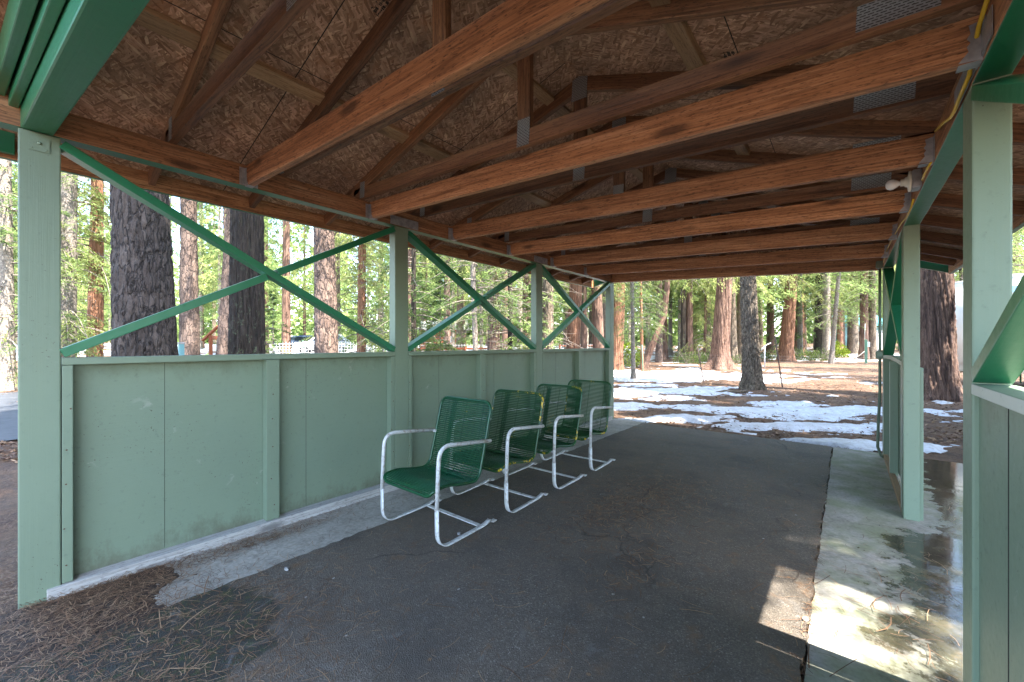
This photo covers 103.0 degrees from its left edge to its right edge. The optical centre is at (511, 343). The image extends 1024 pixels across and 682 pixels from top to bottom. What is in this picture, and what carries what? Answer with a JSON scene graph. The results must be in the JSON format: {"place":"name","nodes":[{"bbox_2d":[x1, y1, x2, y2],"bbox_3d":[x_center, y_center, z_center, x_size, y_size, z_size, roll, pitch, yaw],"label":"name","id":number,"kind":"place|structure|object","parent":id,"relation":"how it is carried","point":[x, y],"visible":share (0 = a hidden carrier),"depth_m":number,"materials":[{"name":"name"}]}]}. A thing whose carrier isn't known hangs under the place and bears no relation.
{"place":"outdoors","nodes":[
{"label":"outdoors","id":0,"kind":"place"},
{"bbox_2d":[0,392,17,440],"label":"road","id":1,"kind":"structure","parent":0,"point":[9,416],"depth_m":7.04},
{"bbox_2d":[0,423,832,681],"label":"asphalt floor","id":2,"kind":"structure","parent":0,"point":[513,636],"depth_m":2.13,"materials":[{"name":"asphalt"}]},
{"bbox_2d":[380,396,496,546],"bbox_3d":[-0.530,0.854,2.939,0.636,0.872,0.584,0,0,39],"label":"spring chair","id":3,"kind":"object","parent":2,"relation":"on","point":[426,479],"visible":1,"depth_m":2.97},
{"bbox_2d":[0,415,962,681],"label":"pine needles","id":4,"kind":"object","parent":2,"relation":"on","point":[94,591],"visible":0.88,"depth_m":1.94,"materials":[{"name":"plant"}]},
{"bbox_2d":[449,389,547,512],"bbox_3d":[-0.111,0.854,3.449,0.636,0.872,0.584,0,0,38],"label":"spring chair","id":5,"kind":"object","parent":2,"relation":"on","point":[497,458],"visible":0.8,"depth_m":3.53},
{"bbox_2d":[501,383,586,488],"bbox_3d":[0.310,0.854,3.958,0.636,0.872,0.584,0,0,40],"label":"spring chair","id":6,"kind":"object","parent":2,"relation":"on","point":[551,445],"visible":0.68,"depth_m":4.02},
{"bbox_2d":[540,379,615,470],"bbox_3d":[0.721,0.854,4.474,0.636,0.872,0.584,0,0,39],"label":"spring chair","id":7,"kind":"object","parent":2,"relation":"on","point":[585,433],"visible":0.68,"depth_m":4.53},
{"bbox_2d":[0,342,1023,681],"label":"ground","id":8,"kind":"structure","parent":0,"point":[8,502],"depth_m":8.85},
{"bbox_2d":[0,159,105,390],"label":"fir tree","id":9,"kind":"object","parent":8,"relation":"on","point":[8,301],"visible":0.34,"depth_m":10.44,"materials":[{"name":"green plant"}]},
{"bbox_2d":[0,163,111,386],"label":"fir tree","id":10,"kind":"object","parent":8,"relation":"on","point":[69,241],"visible":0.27,"depth_m":11.93,"materials":[{"name":"green plant"}]},
{"bbox_2d":[12,164,108,291],"bbox_3d":[-31.128,-10.198,27.533,5.394,22.237,5.428,0,0,-4],"label":"forest tree","id":11,"kind":"object","parent":8,"relation":"on","point":[81,241],"visible":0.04,"depth_m":27.80,"materials":[{"name":"plant"}]},
{"bbox_2d":[77,177,111,307],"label":"forest tree","id":12,"kind":"object","parent":8,"relation":"on","point":[89,181],"visible":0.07,"depth_m":45.41,"materials":[{"name":"green plant"}]},
{"bbox_2d":[12,167,179,356],"bbox_3d":[-13.562,-5.779,12.910,4.482,14.204,5.351,0,0,-8],"label":"pine tree","id":13,"kind":"object","parent":8,"relation":"on","point":[95,302],"visible":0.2,"depth_m":12.85,"materials":[{"name":"plant"}]},
{"bbox_2d":[0,565,196,681],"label":"soil","id":14,"kind":"structure","parent":8,"relation":"on","point":[11,633],"depth_m":1.91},
{"bbox_2d":[86,194,179,321],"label":"forest tree","id":15,"kind":"object","parent":8,"relation":"on","point":[177,272],"visible":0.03,"depth_m":27.21,"materials":[{"name":"plant"}]},
{"bbox_2d":[109,184,178,355],"bbox_3d":[-4.691,-7.083,5.569,5.856,17.107,5.234,0,0,-14],"label":"pine tree","id":16,"kind":"object","parent":8,"relation":"on","point":[142,283],"visible":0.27,"depth_m":5.36,"materials":[{"name":"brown plant"}]},
{"bbox_2d":[61,178,281,354],"bbox_3d":[-10.011,-7.187,12.882,5.856,17.107,5.234,0,0,3],"label":"pine tree","id":17,"kind":"object","parent":8,"relation":"on","point":[189,328],"visible":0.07,"depth_m":12.82,"materials":[{"name":"red plant"}]},
{"bbox_2d":[169,196,179,300],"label":"forest tree","id":18,"kind":"object","parent":8,"relation":"on","point":[177,207],"visible":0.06,"depth_m":69.88,"materials":[{"name":"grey plant"}]},
{"bbox_2d":[175,203,221,347],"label":"forest tree","id":19,"kind":"object","parent":8,"relation":"on","point":[209,307],"visible":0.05,"depth_m":45.03,"materials":[{"name":"plant"}]},
{"bbox_2d":[175,202,222,348],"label":"forest tree","id":20,"kind":"object","parent":8,"relation":"on","point":[202,331],"visible":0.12,"depth_m":42.29,"materials":[{"name":"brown plant"}]},
{"bbox_2d":[176,203,222,335],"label":"forest tree","id":21,"kind":"object","parent":8,"relation":"on","point":[218,228],"visible":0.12,"depth_m":38.55,"materials":[{"name":"green plant"}]},
{"bbox_2d":[201,325,217,354],"bbox_3d":[-11.165,0.280,15.500,1.258,1.981,0.152,0,0,0],"label":"trail sign","id":22,"kind":"object","parent":8,"relation":"on","point":[210,336],"visible":0.23,"depth_m":15.47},
{"bbox_2d":[198,205,222,343],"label":"forest tree","id":23,"kind":"object","parent":8,"relation":"on","point":[214,324],"visible":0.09,"depth_m":63.89,"materials":[{"name":"green plant"}]},
{"bbox_2d":[173,206,279,307],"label":"forest tree","id":24,"kind":"object","parent":8,"relation":"on","point":[206,274],"visible":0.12,"depth_m":30.81,"materials":[{"name":"plant"}]},
{"bbox_2d":[203,219,286,354],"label":"forest tree","id":25,"kind":"object","parent":8,"relation":"on","point":[266,289],"visible":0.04,"depth_m":26.43,"materials":[{"name":"plant"}]},
{"bbox_2d":[228,209,265,353],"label":"pine tree","id":26,"kind":"object","parent":8,"relation":"on","point":[246,327],"visible":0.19,"depth_m":7.00,"materials":[{"name":"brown plant"}]},
{"bbox_2d":[208,204,311,354],"bbox_3d":[-9.863,-7.184,13.543,5.856,17.107,5.234,0,0,-11],"label":"pine tree","id":27,"kind":"object","parent":8,"relation":"on","point":[222,339],"visible":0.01,"depth_m":13.29,"materials":[{"name":"red plant"}]},
{"bbox_2d":[265,289,292,353],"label":"young fir","id":28,"kind":"object","parent":8,"relation":"on","point":[272,311],"visible":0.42,"depth_m":10.48,"materials":[{"name":"green plant"}]},
{"bbox_2d":[264,216,311,353],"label":"forest tree","id":29,"kind":"object","parent":8,"relation":"on","point":[271,260],"visible":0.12,"depth_m":34.49,"materials":[{"name":"plant"}]},
{"bbox_2d":[279,224,313,334],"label":"forest tree","id":30,"kind":"object","parent":8,"relation":"on","point":[304,308],"visible":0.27,"depth_m":49.68,"materials":[{"name":"plant"}]},
{"bbox_2d":[264,217,339,353],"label":"forest tree","id":31,"kind":"object","parent":8,"relation":"on","point":[286,294],"visible":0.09,"depth_m":28.42,"materials":[{"name":"plant"}]},
{"bbox_2d":[293,334,352,351],"bbox_3d":[-15.690,0.004,33.996,4.460,1.704,1.830,0,0,-20],"label":"parked car","id":32,"kind":"object","parent":8,"relation":"on","point":[308,346],"visible":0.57,"depth_m":32.90,"materials":[{"name":"white paint"}]},
{"bbox_2d":[313,227,338,352],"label":"pine tree","id":33,"kind":"object","parent":8,"relation":"on","point":[326,333],"visible":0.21,"depth_m":9.40,"materials":[{"name":"red plant"}]},
{"bbox_2d":[301,237,357,310],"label":"forest tree","id":34,"kind":"object","parent":8,"relation":"on","point":[342,256],"visible":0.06,"depth_m":46.64,"materials":[{"name":"green plant"}]},
{"bbox_2d":[290,224,387,333],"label":"forest tree","id":35,"kind":"object","parent":8,"relation":"on","point":[303,240],"visible":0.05,"depth_m":34.52,"materials":[{"name":"green plant"}]},
{"bbox_2d":[291,232,418,351],"bbox_3d":[-5.185,-4.926,13.960,4.358,13.324,3.515,0,0,-3],"label":"cedar tree","id":36,"kind":"object","parent":8,"relation":"on","point":[363,263],"visible":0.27,"depth_m":13.88,"materials":[{"name":"green plant"}]},
{"bbox_2d":[338,235,386,351],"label":"forest tree","id":37,"kind":"object","parent":8,"relation":"on","point":[352,296],"visible":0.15,"depth_m":31.62,"materials":[{"name":"plant"}]},
{"bbox_2d":[366,272,389,351],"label":"young fir","id":38,"kind":"object","parent":8,"relation":"on","point":[374,314],"visible":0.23,"depth_m":17.95,"materials":[{"name":"green plant"}]},
{"bbox_2d":[154,419,644,606],"bbox_3d":[-0.014,1.333,4.561,0.691,0.080,6.154,0,0,39],"label":"concrete strip","id":39,"kind":"object","parent":8,"relation":"on","point":[359,521],"visible":0.42,"depth_m":2.75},
{"bbox_2d":[341,242,460,340],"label":"forest tree","id":40,"kind":"object","parent":8,"relation":"on","point":[409,274],"visible":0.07,"depth_m":25.85,"materials":[{"name":"plant"}]},
{"bbox_2d":[352,242,466,351],"bbox_3d":[-3.064,-5.037,12.072,3.322,13.000,3.717,0,0,-14],"label":"fir tree","id":41,"kind":"object","parent":8,"relation":"on","point":[412,305],"visible":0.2,"depth_m":11.93,"materials":[{"name":"green plant"}]},
{"bbox_2d":[408,272,439,350],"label":"young fir","id":42,"kind":"object","parent":8,"relation":"on","point":[421,276],"visible":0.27,"depth_m":15.50,"materials":[{"name":"green plant"}]},
{"bbox_2d":[417,272,459,350],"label":"young fir","id":43,"kind":"object","parent":8,"relation":"on","point":[438,302],"visible":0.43,"depth_m":12.86,"materials":[{"name":"green plant"}]},
{"bbox_2d":[417,321,469,350],"bbox_3d":[-6.640,-0.741,40.000,4.600,3.100,3.600,0,0,0],"label":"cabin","id":44,"kind":"object","parent":8,"relation":"on","point":[436,336],"visible":0.08,"depth_m":38.50,"materials":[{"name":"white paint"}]},
{"bbox_2d":[422,255,478,347],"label":"forest tree","id":45,"kind":"object","parent":8,"relation":"on","point":[453,326],"visible":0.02,"depth_m":36.56,"materials":[{"name":"green plant"}]},
{"bbox_2d":[417,260,487,350],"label":"forest tree","id":46,"kind":"object","parent":8,"relation":"on","point":[460,305],"visible":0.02,"depth_m":31.64,"materials":[{"name":"green plant"}]},
{"bbox_2d":[408,248,500,350],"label":"forest tree","id":47,"kind":"object","parent":8,"relation":"on","point":[447,332],"visible":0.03,"depth_m":26.93,"materials":[{"name":"plant"}]},
{"bbox_2d":[451,261,501,349],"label":"forest tree","id":48,"kind":"object","parent":8,"relation":"on","point":[480,332],"visible":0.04,"depth_m":28.39,"materials":[{"name":"green plant"}]},
{"bbox_2d":[411,256,545,349],"bbox_3d":[-0.687,-5.029,9.531,2.813,13.000,3.315,0,0,39],"label":"fir tree","id":49,"kind":"object","parent":8,"relation":"on","point":[474,313],"visible":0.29,"depth_m":9.55,"materials":[{"name":"green plant"}]},
{"bbox_2d":[431,256,530,349],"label":"cedar tree","id":50,"kind":"object","parent":8,"relation":"on","point":[494,339],"visible":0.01,"depth_m":14.81,"materials":[{"name":"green plant"}]},
{"bbox_2d":[448,269,522,348],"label":"forest tree","id":51,"kind":"object","parent":8,"relation":"on","point":[505,336],"visible":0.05,"depth_m":26.12,"materials":[{"name":"plant"}]},
{"bbox_2d":[16,343,962,452],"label":"snow","id":52,"kind":"structure","parent":8,"relation":"on","point":[825,414],"depth_m":8.01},
{"bbox_2d":[0,0,1023,681],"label":"picnic shelter","id":53,"kind":"object","parent":8,"relation":"on","point":[608,144],"visible":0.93,"depth_m":2.31,"materials":[{"name":"green paint"}]},
{"bbox_2d":[876,261,883,457],"bbox_3d":[4.224,0.191,4.635,0.122,2.274,0.073,0,0,39],"label":"conduit","id":54,"kind":"object","parent":53,"relation":"attached to","point":[879,352],"visible":0.88,"depth_m":4.65,"materials":[{"name":"metal"}]},
{"bbox_2d":[885,168,921,191],"bbox_3d":[2.243,-0.925,2.337,0.150,0.112,0.112,0,0,39],"label":"ceiling lamp","id":55,"kind":"object","parent":53,"relation":"attached to","point":[911,181],"visible":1,"depth_m":2.30,"materials":[{"name":"metal"}]},
{"bbox_2d":[934,0,989,131],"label":"electric cable","id":56,"kind":"object","parent":53,"relation":"attached to","point":[976,35],"visible":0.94,"depth_m":1.34,"materials":[{"name":"yellow plastic"}]},
{"bbox_2d":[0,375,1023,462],"bbox_3d":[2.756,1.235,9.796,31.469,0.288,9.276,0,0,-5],"label":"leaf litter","id":57,"kind":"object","parent":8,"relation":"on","point":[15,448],"visible":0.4,"depth_m":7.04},
{"bbox_2d":[454,262,572,349],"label":"fir tree","id":58,"kind":"object","parent":8,"relation":"on","point":[509,343],"visible":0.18,"depth_m":10.89,"materials":[{"name":"green plant"}]},
{"bbox_2d":[458,266,569,347],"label":"cedar tree","id":59,"kind":"object","parent":8,"relation":"on","point":[525,292],"visible":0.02,"depth_m":14.84,"materials":[{"name":"green plant"}]},
{"bbox_2d":[460,274,567,348],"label":"forest tree","id":60,"kind":"object","parent":8,"relation":"on","point":[519,306],"visible":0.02,"depth_m":28.65,"materials":[{"name":"green plant"}]},
{"bbox_2d":[12,175,1023,345],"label":"forest","id":61,"kind":"object","parent":8,"relation":"on","point":[296,329],"visible":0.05,"depth_m":73.81,"materials":[{"name":"plant"}]},
{"bbox_2d":[511,283,550,349],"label":"young fir","id":62,"kind":"object","parent":8,"relation":"on","point":[526,315],"visible":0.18,"depth_m":10.46,"materials":[{"name":"green plant"}]},
{"bbox_2d":[501,274,581,348],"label":"pine tree","id":63,"kind":"object","parent":8,"relation":"on","point":[548,309],"visible":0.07,"depth_m":11.87,"materials":[{"name":"brown plant"}]},
{"bbox_2d":[526,277,625,348],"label":"cedar tree","id":64,"kind":"object","parent":8,"relation":"on","point":[574,326],"visible":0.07,"depth_m":14.80,"materials":[{"name":"red plant"}]},
{"bbox_2d":[554,281,646,347],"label":"cedar tree","id":65,"kind":"object","parent":8,"relation":"on","point":[583,325],"visible":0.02,"depth_m":16.89,"materials":[{"name":"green plant"}]},
{"bbox_2d":[559,281,653,347],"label":"forest tree","id":66,"kind":"object","parent":8,"relation":"on","point":[604,311],"visible":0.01,"depth_m":27.88,"materials":[{"name":"brown plant"}]},
{"bbox_2d":[562,281,659,369],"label":"cedar tree","id":67,"kind":"object","parent":8,"relation":"on","point":[618,350],"visible":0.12,"depth_m":18.73,"materials":[{"name":"red plant"}]},
{"bbox_2d":[591,282,646,347],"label":"cedar tree","id":68,"kind":"object","parent":8,"relation":"on","point":[597,315],"visible":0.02,"depth_m":16.81,"materials":[{"name":"brown plant"}]},
{"bbox_2d":[623,342,639,366],"bbox_3d":[5.891,0.558,20.497,1.682,1.346,1.899,0,0,39],"label":"bush","id":69,"kind":"object","parent":8,"relation":"on","point":[628,351],"visible":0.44,"depth_m":20.38,"materials":[{"name":"green plant"}]},
{"bbox_2d":[614,281,673,378],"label":"sapling","id":70,"kind":"object","parent":8,"relation":"on","point":[632,334],"visible":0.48,"depth_m":14.43,"materials":[{"name":"plant"}]},
{"bbox_2d":[623,280,678,369],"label":"fir sapling","id":71,"kind":"object","parent":8,"relation":"on","point":[641,315],"visible":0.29,"depth_m":18.93,"materials":[{"name":"plant"}]},
{"bbox_2d":[639,280,669,368],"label":"leaning tree","id":72,"kind":"object","parent":8,"relation":"on","point":[650,348],"visible":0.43,"depth_m":19.88,"materials":[{"name":"plant"}]},
{"bbox_2d":[604,279,712,362],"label":"forest tree","id":73,"kind":"object","parent":8,"relation":"on","point":[659,352],"visible":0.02,"depth_m":23.91,"materials":[{"name":"plant"}]},
{"bbox_2d":[630,280,695,359],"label":"cedar tree","id":74,"kind":"object","parent":8,"relation":"on","point":[665,347],"visible":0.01,"depth_m":26.79,"materials":[{"name":"green plant"}]},
{"bbox_2d":[627,281,699,355],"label":"cedar tree","id":75,"kind":"object","parent":8,"relation":"on","point":[670,341],"visible":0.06,"depth_m":30.87,"materials":[{"name":"brown plant"}]},
{"bbox_2d":[635,282,713,355],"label":"fir tree","id":76,"kind":"object","parent":8,"relation":"on","point":[679,317],"visible":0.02,"depth_m":29.92,"materials":[{"name":"green plant"}]},
{"bbox_2d":[644,278,716,361],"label":"cedar tree","id":77,"kind":"object","parent":8,"relation":"on","point":[683,328],"visible":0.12,"depth_m":23.86,"materials":[{"name":"green plant"}]},
{"bbox_2d":[673,350,700,363],"bbox_3d":[9.441,0.738,22.007,1.442,0.864,1.742,0,0,39],"label":"bush","id":78,"kind":"object","parent":8,"relation":"on","point":[690,356],"visible":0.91,"depth_m":21.89,"materials":[{"name":"green plant"}]},
{"bbox_2d":[644,278,739,362],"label":"cedar tree","id":79,"kind":"object","parent":8,"relation":"on","point":[689,316],"visible":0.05,"depth_m":23.83,"materials":[{"name":"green plant"}]},
{"bbox_2d":[614,352,777,386],"bbox_3d":[5.951,0.792,14.001,0.003,0.986,5.556,0,0,-44],"label":"wire fence","id":80,"kind":"object","parent":8,"relation":"on","point":[644,353],"visible":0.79,"depth_m":14.16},
{"bbox_2d":[677,278,715,361],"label":"fir tree","id":81,"kind":"object","parent":8,"relation":"on","point":[704,342],"visible":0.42,"depth_m":23.93,"materials":[{"name":"plant"}]},
{"bbox_2d":[669,279,736,358],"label":"forest tree","id":82,"kind":"object","parent":8,"relation":"on","point":[709,328],"visible":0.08,"depth_m":26.60,"materials":[{"name":"green plant"}]},
{"bbox_2d":[671,275,791,370],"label":"cedar tree","id":83,"kind":"object","parent":8,"relation":"on","point":[720,344],"visible":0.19,"depth_m":18.70,"materials":[{"name":"brown plant"}]},
{"bbox_2d":[693,276,779,362],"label":"cedar tree","id":84,"kind":"object","parent":8,"relation":"on","point":[733,342],"visible":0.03,"depth_m":22.82,"materials":[{"name":"brown plant"}]},
{"bbox_2d":[693,274,805,359],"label":"forest tree","id":85,"kind":"object","parent":8,"relation":"on","point":[739,335],"visible":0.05,"depth_m":23.86,"materials":[{"name":"green plant"}]},
{"bbox_2d":[738,276,766,390],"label":"pine tree","id":86,"kind":"object","parent":8,"relation":"on","point":[751,378],"visible":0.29,"depth_m":11.43,"materials":[{"name":"grey plant"}]},
{"bbox_2d":[757,282,781,348],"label":"forest tree","id":87,"kind":"object","parent":8,"relation":"on","point":[761,334],"visible":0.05,"depth_m":44.79,"materials":[{"name":"brown plant"}]},
{"bbox_2d":[736,277,814,354],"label":"cedar tree","id":88,"kind":"object","parent":8,"relation":"on","point":[770,330],"visible":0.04,"depth_m":31.79,"materials":[{"name":"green plant"}]},
{"bbox_2d":[760,274,814,353],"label":"cedar tree","id":89,"kind":"object","parent":8,"relation":"on","point":[795,341],"visible":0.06,"depth_m":29.88,"materials":[{"name":"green plant"}]},
{"bbox_2d":[759,274,843,356],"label":"forest tree","id":90,"kind":"object","parent":8,"relation":"on","point":[800,334],"visible":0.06,"depth_m":28.13,"materials":[{"name":"green plant"}]},
{"bbox_2d":[758,273,848,361],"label":"cedar tree","id":91,"kind":"object","parent":8,"relation":"on","point":[786,343],"visible":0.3,"depth_m":23.71,"materials":[{"name":"red plant"}]},
{"bbox_2d":[757,273,852,355],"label":"cedar tree","id":92,"kind":"object","parent":8,"relation":"on","point":[831,292],"visible":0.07,"depth_m":28.50,"materials":[{"name":"green plant"}]},
{"bbox_2d":[762,274,848,352],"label":"fir tree","id":93,"kind":"object","parent":8,"relation":"on","point":[805,325],"visible":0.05,"depth_m":30.90,"materials":[{"name":"plant"}]},
{"bbox_2d":[773,272,860,357],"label":"pine tree","id":94,"kind":"object","parent":8,"relation":"on","point":[818,340],"visible":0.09,"depth_m":26.81,"materials":[{"name":"green plant"}]},
{"bbox_2d":[764,271,877,357],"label":"forest tree","id":95,"kind":"object","parent":8,"relation":"on","point":[826,338],"visible":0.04,"depth_m":24.46,"materials":[{"name":"green plant"}]},
{"bbox_2d":[807,348,836,360],"bbox_3d":[17.828,0.634,23.500,1.451,0.864,1.736,0,0,39],"label":"bush","id":96,"kind":"object","parent":8,"relation":"on","point":[824,356],"visible":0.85,"depth_m":23.43,"materials":[{"name":"green plant"}]},
{"bbox_2d":[780,354,877,386],"bbox_3d":[9.703,0.783,12.250,3.686,1.004,0.003,0,0,-8],"label":"wire fence","id":97,"kind":"object","parent":8,"relation":"on","point":[797,356],"visible":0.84,"depth_m":12.16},
{"bbox_2d":[792,271,873,363],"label":"fir tree","id":98,"kind":"object","parent":8,"relation":"on","point":[835,311],"visible":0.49,"depth_m":21.91,"materials":[{"name":"green plant"}]},
{"bbox_2d":[835,341,850,357],"bbox_3d":[21.552,0.387,27.006,1.443,1.185,1.736,0,0,39],"label":"bush","id":99,"kind":"object","parent":8,"relation":"on","point":[843,351],"visible":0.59,"depth_m":26.63,"materials":[{"name":"green plant"}]},
{"bbox_2d":[810,274,877,349],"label":"cedar tree","id":100,"kind":"object","parent":8,"relation":"on","point":[840,337],"visible":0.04,"depth_m":30.83,"materials":[{"name":"green plant"}]},
{"bbox_2d":[831,271,877,359],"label":"cedar tree","id":101,"kind":"object","parent":8,"relation":"on","point":[864,299],"visible":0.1,"depth_m":24.83,"materials":[{"name":"green plant"}]},
{"bbox_2d":[831,266,895,358],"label":"cedar tree","id":102,"kind":"object","parent":8,"relation":"on","point":[872,335],"visible":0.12,"depth_m":24.86,"materials":[{"name":"green plant"}]},
{"bbox_2d":[842,264,895,353],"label":"forest tree","id":103,"kind":"object","parent":8,"relation":"on","point":[853,340],"visible":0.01,"depth_m":30.81,"materials":[{"name":"brown plant"}]},
{"bbox_2d":[804,447,962,681],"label":"concrete walk","id":104,"kind":"structure","parent":8,"relation":"on","point":[863,475],"depth_m":2.24,"materials":[{"name":"concrete"}]},
{"bbox_2d":[920,268,962,401],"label":"cedar tree","id":105,"kind":"object","parent":8,"relation":"on","point":[939,363],"visible":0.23,"depth_m":9.58,"materials":[{"name":"brown plant"}]},
{"bbox_2d":[955,274,1023,373],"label":"camper trailer","id":106,"kind":"object","parent":8,"relation":"on","point":[1016,278],"visible":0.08,"depth_m":11.31,"materials":[{"name":"white metal"}]},
{"bbox_2d":[962,228,1023,280],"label":"fir tree","id":107,"kind":"object","parent":8,"relation":"on","point":[1021,260],"visible":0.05,"depth_m":14.91,"materials":[{"name":"green plant"}]},
{"bbox_2d":[12,162,1023,336],"label":"sky","id":108,"kind":"structure","parent":0,"point":[175,199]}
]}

